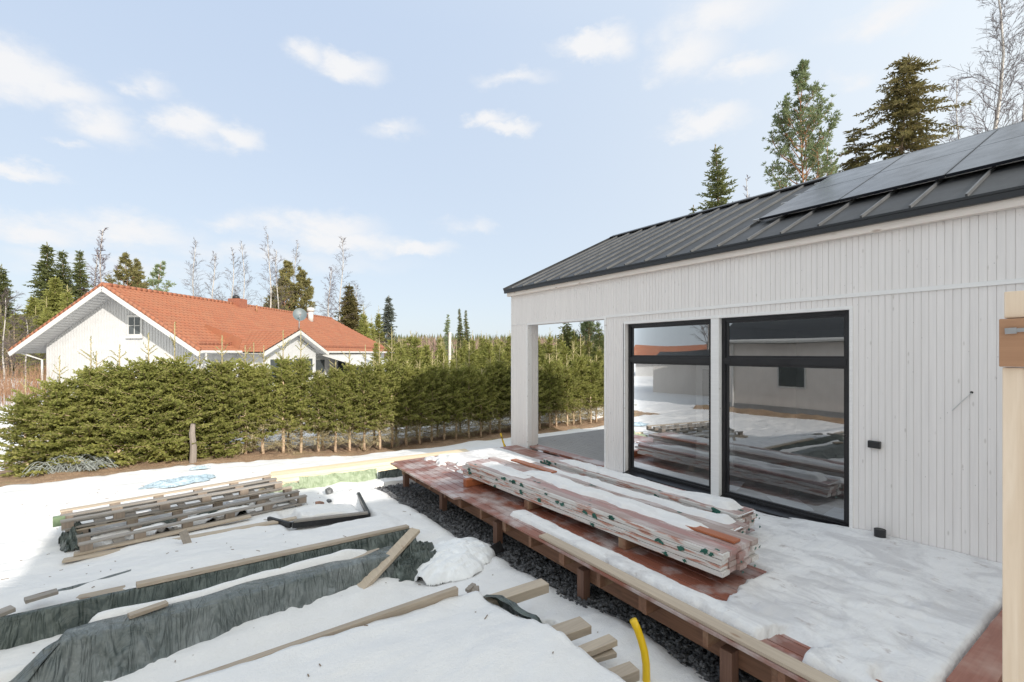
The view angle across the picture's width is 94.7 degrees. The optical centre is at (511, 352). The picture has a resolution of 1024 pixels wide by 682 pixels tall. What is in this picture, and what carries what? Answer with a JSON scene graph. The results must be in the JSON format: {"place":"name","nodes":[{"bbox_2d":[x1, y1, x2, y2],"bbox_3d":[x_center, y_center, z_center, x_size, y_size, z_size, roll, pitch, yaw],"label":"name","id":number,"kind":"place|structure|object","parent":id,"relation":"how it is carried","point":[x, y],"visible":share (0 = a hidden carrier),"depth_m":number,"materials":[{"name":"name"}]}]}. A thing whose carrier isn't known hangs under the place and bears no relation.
{"place":"outdoors","nodes":[
{"label":"outdoors","id":0,"kind":"place"},
{"bbox_2d":[0,417,603,486],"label":"bare soil","id":1,"kind":"structure","parent":0,"point":[308,451],"depth_m":13.50,"materials":[{"name":"brown soil"}]},
{"bbox_2d":[0,376,74,476],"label":"young spruce","id":2,"kind":"object","parent":1,"relation":"on","point":[17,431],"visible":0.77,"depth_m":10.04,"materials":[{"name":"green plant"}]},
{"bbox_2d":[0,355,101,476],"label":"young spruce","id":3,"kind":"object","parent":1,"relation":"on","point":[60,399],"visible":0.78,"depth_m":10.25,"materials":[{"name":"green plant"}]},
{"bbox_2d":[22,454,119,476],"bbox_3d":[-9.630,2.391,10.339,1.658,0.389,0.598,0,0,-34],"label":"wire heap","id":4,"kind":"object","parent":1,"relation":"on","point":[83,466],"visible":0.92,"depth_m":10.29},
{"bbox_2d":[29,336,128,466],"bbox_3d":[-9.676,1.155,10.830,2.038,3.101,2.114,0,0,-6],"label":"young spruce","id":5,"kind":"object","parent":1,"relation":"on","point":[83,375],"visible":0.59,"depth_m":10.61,"materials":[{"name":"green plant"}]},
{"bbox_2d":[57,344,160,466],"bbox_3d":[-9.200,1.270,11.101,2.304,2.941,2.323,0,0,-36],"label":"young spruce","id":6,"kind":"object","parent":1,"relation":"on","point":[121,377],"visible":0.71,"depth_m":10.80,"materials":[{"name":"green plant"}]},
{"bbox_2d":[95,333,191,466],"bbox_3d":[-8.847,1.108,11.190,2.284,3.210,2.166,0,0,-32],"label":"young spruce","id":7,"kind":"object","parent":1,"relation":"on","point":[147,376],"visible":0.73,"depth_m":11.10,"materials":[{"name":"green plant"}]},
{"bbox_2d":[121,322,230,462],"bbox_3d":[-8.355,0.978,11.748,2.399,3.520,2.313,0,0,24],"label":"young spruce","id":8,"kind":"object","parent":1,"relation":"on","point":[177,369],"visible":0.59,"depth_m":11.53,"materials":[{"name":"green plant"}]},
{"bbox_2d":[189,423,196,462],"bbox_3d":[-7.663,2.279,11.326,0.173,1.167,0.165,0,0,-34],"label":"fence post","id":9,"kind":"object","parent":1,"relation":"on","point":[193,452],"visible":0.85,"depth_m":11.28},
{"bbox_2d":[144,350,246,460],"bbox_3d":[-8.071,1.358,12.072,2.242,2.862,2.260,0,0,36],"label":"young spruce","id":10,"kind":"object","parent":1,"relation":"on","point":[198,375],"visible":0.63,"depth_m":11.84,"materials":[{"name":"green plant"}]},
{"bbox_2d":[175,335,277,457],"bbox_3d":[-7.516,1.155,12.565,2.325,3.268,2.205,0,0,-34],"label":"young spruce","id":11,"kind":"object","parent":1,"relation":"on","point":[225,376],"visible":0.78,"depth_m":12.16,"materials":[{"name":"green plant"}]},
{"bbox_2d":[214,346,272,453],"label":"young spruce","id":12,"kind":"object","parent":1,"relation":"on","point":[248,374],"visible":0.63,"depth_m":12.63,"materials":[{"name":"green plant"}]},
{"bbox_2d":[236,345,295,453],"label":"young spruce","id":13,"kind":"object","parent":1,"relation":"on","point":[264,373],"visible":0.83,"depth_m":12.85,"materials":[{"name":"green plant"}]},
{"bbox_2d":[260,331,314,453],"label":"young spruce","id":14,"kind":"object","parent":1,"relation":"on","point":[283,372],"visible":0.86,"depth_m":13.11,"materials":[{"name":"green plant"}]},
{"bbox_2d":[269,329,325,452],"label":"young spruce","id":15,"kind":"object","parent":1,"relation":"on","point":[303,363],"visible":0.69,"depth_m":13.47,"materials":[{"name":"green plant"}]},
{"bbox_2d":[294,369,342,451],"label":"young spruce","id":16,"kind":"object","parent":1,"relation":"on","point":[320,384],"visible":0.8,"depth_m":13.71,"materials":[{"name":"green plant"}]},
{"bbox_2d":[313,360,358,451],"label":"young spruce","id":17,"kind":"object","parent":1,"relation":"on","point":[336,377],"visible":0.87,"depth_m":13.86,"materials":[{"name":"green plant"}]},
{"bbox_2d":[326,350,372,450],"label":"young spruce","id":18,"kind":"object","parent":1,"relation":"on","point":[350,383],"visible":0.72,"depth_m":14.23,"materials":[{"name":"green plant"}]},
{"bbox_2d":[337,345,388,450],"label":"young spruce","id":19,"kind":"object","parent":1,"relation":"on","point":[366,378],"visible":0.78,"depth_m":14.40,"materials":[{"name":"green plant"}]},
{"bbox_2d":[362,340,402,449],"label":"young spruce","id":20,"kind":"object","parent":1,"relation":"on","point":[381,378],"visible":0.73,"depth_m":14.73,"materials":[{"name":"green plant"}]},
{"bbox_2d":[375,333,414,446],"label":"young spruce","id":21,"kind":"object","parent":1,"relation":"on","point":[391,366],"visible":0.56,"depth_m":15.15,"materials":[{"name":"green plant"}]},
{"bbox_2d":[387,360,431,444],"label":"young spruce","id":22,"kind":"object","parent":1,"relation":"on","point":[406,376],"visible":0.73,"depth_m":15.36,"materials":[{"name":"green plant"}]},
{"bbox_2d":[402,360,444,444],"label":"young spruce","id":23,"kind":"object","parent":1,"relation":"on","point":[420,386],"visible":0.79,"depth_m":15.54,"materials":[{"name":"green plant"}]},
{"bbox_2d":[417,351,451,441],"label":"young spruce","id":24,"kind":"object","parent":1,"relation":"on","point":[433,369],"visible":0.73,"depth_m":15.96,"materials":[{"name":"green plant"}]},
{"bbox_2d":[426,352,465,439],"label":"young spruce","id":25,"kind":"object","parent":1,"relation":"on","point":[445,372],"visible":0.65,"depth_m":16.21,"materials":[{"name":"green plant"}]},
{"bbox_2d":[442,348,474,438],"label":"young spruce","id":26,"kind":"object","parent":1,"relation":"on","point":[459,380],"visible":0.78,"depth_m":16.48,"materials":[{"name":"green plant"}]},
{"bbox_2d":[452,344,489,437],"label":"young spruce","id":27,"kind":"object","parent":1,"relation":"on","point":[471,380],"visible":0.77,"depth_m":16.74,"materials":[{"name":"green plant"}]},
{"bbox_2d":[465,368,498,436],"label":"young spruce","id":28,"kind":"object","parent":1,"relation":"on","point":[482,382],"visible":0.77,"depth_m":16.97,"materials":[{"name":"green plant"}]},
{"bbox_2d":[478,357,510,433],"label":"young spruce","id":29,"kind":"object","parent":1,"relation":"on","point":[491,371],"visible":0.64,"depth_m":17.33,"materials":[{"name":"green plant"}]},
{"bbox_2d":[488,348,510,432],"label":"young spruce","id":30,"kind":"object","parent":1,"relation":"on","point":[502,376],"visible":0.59,"depth_m":17.65,"materials":[{"name":"green plant"}]},
{"bbox_2d":[538,364,555,428],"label":"young spruce","id":31,"kind":"object","parent":1,"relation":"on","point":[545,390],"visible":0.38,"depth_m":18.71,"materials":[{"name":"green plant"}]},
{"bbox_2d":[538,354,566,427],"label":"young spruce","id":32,"kind":"object","parent":1,"relation":"on","point":[549,370],"visible":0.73,"depth_m":18.97,"materials":[{"name":"green plant"}]},
{"bbox_2d":[544,349,574,425],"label":"young spruce","id":33,"kind":"object","parent":1,"relation":"on","point":[558,370],"visible":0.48,"depth_m":19.30,"materials":[{"name":"green plant"}]},
{"bbox_2d":[553,356,585,425],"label":"young spruce","id":34,"kind":"object","parent":1,"relation":"on","point":[572,387],"visible":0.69,"depth_m":19.47,"materials":[{"name":"green plant"}]},
{"bbox_2d":[562,342,591,424],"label":"young spruce","id":35,"kind":"object","parent":1,"relation":"on","point":[573,363],"visible":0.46,"depth_m":19.91,"materials":[{"name":"green plant"}]},
{"bbox_2d":[570,334,596,423],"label":"young spruce","id":36,"kind":"object","parent":1,"relation":"on","point":[583,372],"visible":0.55,"depth_m":20.17,"materials":[{"name":"green plant"}]},
{"bbox_2d":[580,358,603,422],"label":"young spruce","id":37,"kind":"object","parent":1,"relation":"on","point":[594,387],"visible":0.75,"depth_m":20.32,"materials":[{"name":"green plant"}]},
{"bbox_2d":[587,354,603,421],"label":"young spruce","id":38,"kind":"object","parent":1,"relation":"on","point":[598,365],"visible":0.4,"depth_m":20.65,"materials":[{"name":"green plant"}]},
{"bbox_2d":[0,376,707,681],"bbox_3d":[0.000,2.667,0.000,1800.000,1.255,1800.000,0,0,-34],"label":"snow ground","id":39,"kind":"structure","parent":0,"point":[459,638],"depth_m":4.47,"materials":[{"name":"snow"}]},
{"bbox_2d":[0,264,19,320],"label":"spruce","id":40,"kind":"object","parent":39,"relation":"on","point":[4,279],"visible":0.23,"depth_m":60.06,"materials":[{"name":"green plant"}]},
{"bbox_2d":[0,288,45,386],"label":"birch","id":41,"kind":"object","parent":39,"relation":"on","point":[5,301],"visible":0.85,"depth_m":30.07,"materials":[{"name":"brown plant"}]},
{"bbox_2d":[0,315,45,382],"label":"birch","id":42,"kind":"object","parent":39,"relation":"on","point":[22,319],"visible":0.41,"depth_m":33.77,"materials":[{"name":"brown plant"}]},
{"bbox_2d":[6,296,42,376],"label":"spruce","id":43,"kind":"object","parent":39,"relation":"on","point":[32,303],"visible":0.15,"depth_m":49.60,"materials":[{"name":"green plant"}]},
{"bbox_2d":[0,360,56,405],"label":"shrub thicket","id":44,"kind":"object","parent":39,"relation":"on","point":[6,389],"visible":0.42,"depth_m":25.61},
{"bbox_2d":[20,242,65,314],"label":"spruce","id":45,"kind":"object","parent":39,"relation":"on","point":[46,271],"visible":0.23,"depth_m":61.48,"materials":[{"name":"green plant"}]},
{"bbox_2d":[14,276,72,374],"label":"spruce","id":46,"kind":"object","parent":39,"relation":"on","point":[55,286],"visible":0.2,"depth_m":47.66,"materials":[{"name":"green plant"}]},
{"bbox_2d":[54,250,81,303],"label":"spruce","id":47,"kind":"object","parent":39,"relation":"on","point":[64,272],"visible":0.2,"depth_m":63.95,"materials":[{"name":"green plant"}]},
{"bbox_2d":[58,521,91,552],"bbox_3d":[-5.747,2.366,6.210,0.320,0.303,0.685,0,0,-44],"label":"grey sheet","id":48,"kind":"object","parent":39,"relation":"on","point":[67,541],"visible":0.69,"depth_m":6.05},
{"bbox_2d":[70,249,92,300],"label":"spruce","id":49,"kind":"object","parent":39,"relation":"on","point":[80,281],"visible":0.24,"depth_m":65.83,"materials":[{"name":"green plant"}]},
{"bbox_2d":[85,227,114,286],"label":"birch","id":50,"kind":"object","parent":39,"relation":"on","point":[100,263],"visible":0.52,"depth_m":59.79,"materials":[{"name":"grey plant"}]},
{"bbox_2d":[104,252,148,288],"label":"pine","id":51,"kind":"object","parent":39,"relation":"on","point":[133,273],"visible":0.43,"depth_m":59.64,"materials":[{"name":"green plant"}]},
{"bbox_2d":[147,261,175,291],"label":"pine","id":52,"kind":"object","parent":39,"relation":"on","point":[158,280],"visible":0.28,"depth_m":57.78,"materials":[{"name":"green plant"}]},
{"bbox_2d":[73,514,250,556],"bbox_3d":[-4.591,2.430,6.352,1.920,0.060,0.100,0,0,-41],"label":"loose board","id":53,"kind":"object","parent":39,"relation":"on","point":[146,538],"visible":1,"depth_m":6.25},
{"bbox_2d":[138,474,216,488],"bbox_3d":[-6.375,2.436,9.028,0.685,0.093,1.241,0,0,41],"label":"blue plastic","id":54,"kind":"object","parent":39,"relation":"on","point":[181,480],"visible":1,"depth_m":8.92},
{"bbox_2d":[62,516,296,562],"bbox_3d":[-4.262,2.465,6.320,2.587,0.060,0.100,0,0,-32],"label":"loose board","id":55,"kind":"object","parent":39,"relation":"on","point":[95,554],"visible":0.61,"depth_m":6.33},
{"bbox_2d":[76,486,306,554],"bbox_3d":[-4.547,2.391,6.954,0.705,0.164,2.750,0,0,44],"label":"long pallet","id":56,"kind":"object","parent":39,"relation":"on","point":[85,542],"visible":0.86,"depth_m":6.72,"materials":[{"name":"wood"}]},
{"bbox_2d":[53,474,282,531],"bbox_3d":[-5.079,2.241,7.212,2.779,0.144,0.665,0,0,-44],"label":"long pallet","id":57,"kind":"object","parent":56,"relation":"on","point":[68,518],"visible":1,"depth_m":6.99,"materials":[{"name":"wood"}]},
{"bbox_2d":[91,493,285,552],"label":"snow in pallet","id":58,"kind":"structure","parent":56,"relation":"in","point":[102,543],"depth_m":6.56,"materials":[{"name":"snow"}]},
{"bbox_2d":[8,282,389,395],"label":"tiled house","id":59,"kind":"structure","parent":39,"relation":"on","point":[109,318],"depth_m":26.56,"materials":[{"name":"orange tile"}]},
{"bbox_2d":[125,315,142,337],"bbox_3d":[-20.784,-1.430,25.994,1.000,1.280,0.120,0,0,6],"label":"window","id":60,"kind":"structure","parent":59,"relation":"in","point":[134,322],"depth_m":25.97,"materials":[{"name":"white paint"}]},
{"bbox_2d":[9,546,402,681],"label":"tarp covered pile","id":61,"kind":"object","parent":39,"relation":"on","point":[111,649],"visible":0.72,"depth_m":3.90,"materials":[{"name":"plastic"}]},
{"bbox_2d":[127,600,167,618],"bbox_3d":[-3.025,2.135,3.926,0.070,0.030,0.262,0,0,38],"label":"plank end","id":62,"kind":"object","parent":61,"relation":"on","point":[146,610],"visible":1,"depth_m":3.91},
{"bbox_2d":[357,528,419,588],"bbox_3d":[-1.380,2.280,5.144,0.135,0.396,1.031,0,0,28],"label":"slanting plank","id":63,"kind":"object","parent":61,"relation":"on","point":[403,542],"visible":0.56,"depth_m":5.18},
{"bbox_2d":[0,528,416,649],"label":"tarp covered pile","id":64,"kind":"object","parent":39,"relation":"on","point":[25,627],"visible":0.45,"depth_m":4.30,"materials":[{"name":"plastic"}]},
{"bbox_2d":[136,524,408,587],"bbox_3d":[-2.427,2.225,5.314,2.832,0.197,0.085,0,0,-43],"label":"top plank","id":65,"kind":"object","parent":64,"relation":"on","point":[179,575],"visible":1,"depth_m":5.04,"materials":[{"name":"wood"}]},
{"bbox_2d":[255,228,300,308],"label":"birch","id":66,"kind":"object","parent":39,"relation":"on","point":[270,293],"visible":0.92,"depth_m":66.16,"materials":[{"name":"grey plant"}]},
{"bbox_2d":[263,260,300,310],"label":"pine","id":67,"kind":"object","parent":39,"relation":"on","point":[286,274],"visible":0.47,"depth_m":73.40,"materials":[{"name":"green plant"}]},
{"bbox_2d":[286,265,315,312],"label":"pine","id":68,"kind":"object","parent":39,"relation":"on","point":[306,295],"visible":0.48,"depth_m":75.66,"materials":[{"name":"green plant"}]},
{"bbox_2d":[267,492,370,527],"bbox_3d":[-2.923,2.447,7.277,1.496,0.115,1.214,0,0,-34],"label":"black tray","id":69,"kind":"object","parent":39,"relation":"on","point":[318,520],"visible":0.81,"depth_m":6.89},
{"bbox_2d":[289,503,358,521],"bbox_3d":[-2.822,2.428,7.195,1.121,0.164,0.600,0,0,-20],"label":"snow heap","id":70,"kind":"object","parent":69,"relation":"in","point":[316,510],"visible":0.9,"depth_m":7.16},
{"bbox_2d":[299,468,377,488],"bbox_3d":[-3.281,2.425,8.984,1.416,0.303,0.099,0,0,-27],"label":"green wrap","id":71,"kind":"object","parent":39,"relation":"on","point":[332,479],"visible":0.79,"depth_m":8.96,"materials":[{"name":"plastic"}]},
{"bbox_2d":[334,284,363,331],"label":"spruce","id":72,"kind":"object","parent":39,"relation":"on","point":[351,310],"visible":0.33,"depth_m":71.41,"materials":[{"name":"green plant"}]},
{"bbox_2d":[269,449,467,481],"bbox_3d":[-2.847,2.428,10.117,4.253,0.221,0.386,0,0,-32],"label":"timber pack","id":73,"kind":"object","parent":39,"relation":"on","point":[383,464],"visible":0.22,"depth_m":9.69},
{"bbox_2d":[378,296,401,355],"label":"spruce","id":74,"kind":"object","parent":39,"relation":"on","point":[390,318],"visible":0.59,"depth_m":74.74,"materials":[{"name":"green plant"}]},
{"bbox_2d":[176,578,639,681],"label":"wooden planks","id":75,"kind":"object","parent":39,"relation":"on","point":[600,649],"visible":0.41,"depth_m":3.75,"materials":[{"name":"wood"}]},
{"bbox_2d":[391,541,436,581],"bbox_3d":[-1.229,2.342,5.401,0.664,0.351,1.244,0,0,31],"label":"crumpled tarp","id":76,"kind":"object","parent":39,"relation":"on","point":[414,556],"visible":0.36,"depth_m":5.28,"materials":[{"name":"plastic"}]},
{"bbox_2d":[408,332,428,371],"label":"young spruce","id":77,"kind":"object","parent":39,"relation":"on","point":[415,344],"visible":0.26,"depth_m":20.99,"materials":[{"name":"green plant"}]},
{"bbox_2d":[414,537,495,586],"bbox_3d":[-0.671,2.408,5.611,0.884,0.211,1.244,0,0,36],"label":"snow pile","id":78,"kind":"object","parent":39,"relation":"on","point":[456,559],"visible":0.81,"depth_m":5.36,"materials":[{"name":"snow"}]},
{"bbox_2d":[381,335,599,359],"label":"birch wood","id":79,"kind":"object","parent":39,"relation":"on","point":[476,343],"visible":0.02,"depth_m":98.18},
{"bbox_2d":[394,333,598,356],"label":"forest","id":80,"kind":"object","parent":39,"relation":"on","point":[454,338],"visible":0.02,"depth_m":172.88,"materials":[{"name":"plant"}]},
{"bbox_2d":[375,455,762,681],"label":"gravel bed","id":81,"kind":"object","parent":39,"relation":"on","point":[687,663],"visible":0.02,"depth_m":5.53,"materials":[{"name":"gravel"}]},
{"bbox_2d":[390,445,1001,681],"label":"deck","id":82,"kind":"structure","parent":81,"relation":"on","point":[495,507],"depth_m":4.82,"materials":[{"name":"red wood"}]},
{"bbox_2d":[463,477,485,486],"bbox_3d":[-0.028,2.013,7.780,1.700,0.110,0.100,0,0,-34],"label":"bearer block","id":83,"kind":"object","parent":82,"relation":"on","point":[468,482],"depth_m":7.32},
{"bbox_2d":[462,457,760,577],"bbox_3d":[0.780,1.848,5.998,0.641,0.212,4.461,0,0,-37],"label":"plank bundle","id":84,"kind":"object","parent":83,"relation":"on","point":[712,555],"visible":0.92,"depth_m":4.93,"materials":[{"name":"brown wood"}]},
{"bbox_2d":[482,461,530,478],"bbox_3d":[-0.101,1.744,7.106,0.510,0.042,1.490,0,0,-37],"label":"snow layer","id":85,"kind":"object","parent":84,"relation":"on","point":[507,470],"visible":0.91,"depth_m":7.02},
{"bbox_2d":[522,470,708,530],"bbox_3d":[1.028,1.728,5.840,0.400,0.070,3.170,0,0,-37],"label":"snow layer","id":86,"kind":"object","parent":84,"relation":"on","point":[671,518],"visible":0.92,"depth_m":5.49,"materials":[{"name":"snow"}]},
{"bbox_2d":[685,525,739,543],"bbox_3d":[1.892,1.737,4.595,0.110,0.024,0.620,0,0,-36],"label":"loose board","id":87,"kind":"object","parent":84,"relation":"on","point":[718,535],"visible":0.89,"depth_m":4.50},
{"bbox_2d":[618,537,638,549],"bbox_3d":[1.755,2.013,5.388,1.440,0.110,0.100,0,0,-34],"label":"bearer block","id":88,"kind":"object","parent":82,"relation":"on","point":[624,544],"depth_m":4.98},
{"bbox_2d":[517,462,749,533],"bbox_3d":[1.306,1.886,6.365,0.342,0.164,3.710,0,0,-36],"label":"plank bundle","id":89,"kind":"object","parent":88,"relation":"on","point":[735,525],"visible":0.27,"depth_m":5.59,"materials":[{"name":"brown wood"}]},
{"bbox_2d":[544,466,747,530],"bbox_3d":[1.367,1.797,6.304,0.320,0.069,3.440,0,0,-36],"label":"snow layer","id":90,"kind":"object","parent":89,"relation":"on","point":[723,518],"visible":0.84,"depth_m":5.73,"materials":[{"name":"snow"}]},
{"bbox_2d":[540,457,760,528],"bbox_3d":[1.629,1.865,6.627,0.361,0.211,3.545,0,0,-35],"label":"plank bundle","id":91,"kind":"object","parent":82,"relation":"on","point":[749,518],"visible":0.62,"depth_m":6.06,"materials":[{"name":"brown wood"}]},
{"bbox_2d":[553,459,754,516],"bbox_3d":[1.656,1.739,6.594,0.360,0.090,3.320,0,0,-35],"label":"snow layer","id":92,"kind":"object","parent":91,"relation":"on","point":[721,502],"visible":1,"depth_m":6.06,"materials":[{"name":"snow"}]},
{"bbox_2d":[539,533,840,681],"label":"edge plank","id":93,"kind":"object","parent":82,"relation":"on","point":[789,663],"visible":1,"depth_m":3.62,"materials":[{"name":"wood"}]},
{"bbox_2d":[424,447,1001,681],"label":"deck snow","id":94,"kind":"structure","parent":82,"relation":"on","point":[847,604],"depth_m":3.93,"materials":[{"name":"snow"}]},
{"bbox_2d":[946,610,1001,681],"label":"cross plank","id":95,"kind":"object","parent":82,"relation":"on","point":[981,661],"visible":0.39,"depth_m":3.09,"materials":[{"name":"wood"}]},
{"bbox_2d":[503,121,1023,562],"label":"house","id":96,"kind":"structure","parent":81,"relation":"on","point":[845,323],"depth_m":6.04,"materials":[{"name":"white painted wood boards"},{"name":"dark metal"},{"name":"glass"}]},
{"bbox_2d":[623,319,710,493],"bbox_3d":[2.401,0.795,7.373,0.210,2.590,1.592,0,0,-34],"label":"window","id":97,"kind":"structure","parent":96,"relation":"in","point":[649,459],"depth_m":7.70,"materials":[{"name":"black glass"}]},
{"bbox_2d":[720,310,848,526],"bbox_3d":[3.361,0.795,5.960,0.210,2.590,1.580,0,0,-34],"label":"window","id":98,"kind":"structure","parent":96,"relation":"in","point":[830,362],"depth_m":5.97,"materials":[{"name":"black glass"}]},
{"bbox_2d":[569,321,603,353],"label":"pine","id":99,"kind":"object","parent":39,"relation":"on","point":[589,326],"visible":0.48,"depth_m":35.70,"materials":[{"name":"green plant"}]},
{"bbox_2d":[630,618,649,681],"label":"yellow pipe","id":100,"kind":"object","parent":39,"relation":"on","point":[636,627],"visible":1,"depth_m":3.58,"materials":[{"name":"plastic"}]},
{"bbox_2d":[690,145,737,213],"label":"spruce","id":101,"kind":"object","parent":39,"relation":"on","point":[718,187],"visible":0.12,"depth_m":26.79,"materials":[{"name":"green plant"}]},
{"bbox_2d":[761,59,846,189],"bbox_3d":[17.896,-7.464,29.446,4.446,21.478,4.626,0,0,-34],"label":"pine","id":102,"kind":"object","parent":39,"relation":"on","point":[813,150],"visible":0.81,"depth_m":29.09,"materials":[{"name":"green plant"}]},
{"bbox_2d":[825,127,873,172],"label":"ragged spruce","id":103,"kind":"object","parent":39,"relation":"on","point":[862,155],"visible":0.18,"depth_m":32.84,"materials":[{"name":"green plant"}]},
{"bbox_2d":[845,55,972,167],"bbox_3d":[25.722,-8.242,31.364,8.841,23.031,9.554,0,0,12],"label":"ragged spruce","id":104,"kind":"object","parent":39,"relation":"on","point":[909,108],"visible":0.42,"depth_m":30.74,"materials":[{"name":"green plant"}]},
{"bbox_2d":[940,78,982,141],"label":"birch","id":105,"kind":"object","parent":39,"relation":"on","point":[957,121],"visible":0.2,"depth_m":34.16,"materials":[{"name":"grey plant"}]},
{"bbox_2d":[924,0,1023,144],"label":"birch","id":106,"kind":"object","parent":39,"relation":"on","point":[997,110],"visible":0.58,"depth_m":29.82,"materials":[{"name":"grey plant"}]},
{"bbox_2d":[999,290,1023,681],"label":"timber post","id":107,"kind":"object","parent":39,"relation":"on","point":[1011,344],"visible":1,"depth_m":1.11,"materials":[{"name":"brown wood"}]},
{"bbox_2d":[0,0,1023,339],"label":"sky","id":108,"kind":"structure","parent":0,"point":[460,151],"materials":[{"name":"blue"}]},
{"bbox_2d":[696,365,734,467],"bbox_3d":[3.755,1.085,8.748,0.075,1.950,0.750,0,0,-34],"label":"door leaf","id":109,"kind":"object","parent":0,"point":[702,413],"visible":0.48,"depth_m":8.88,"materials":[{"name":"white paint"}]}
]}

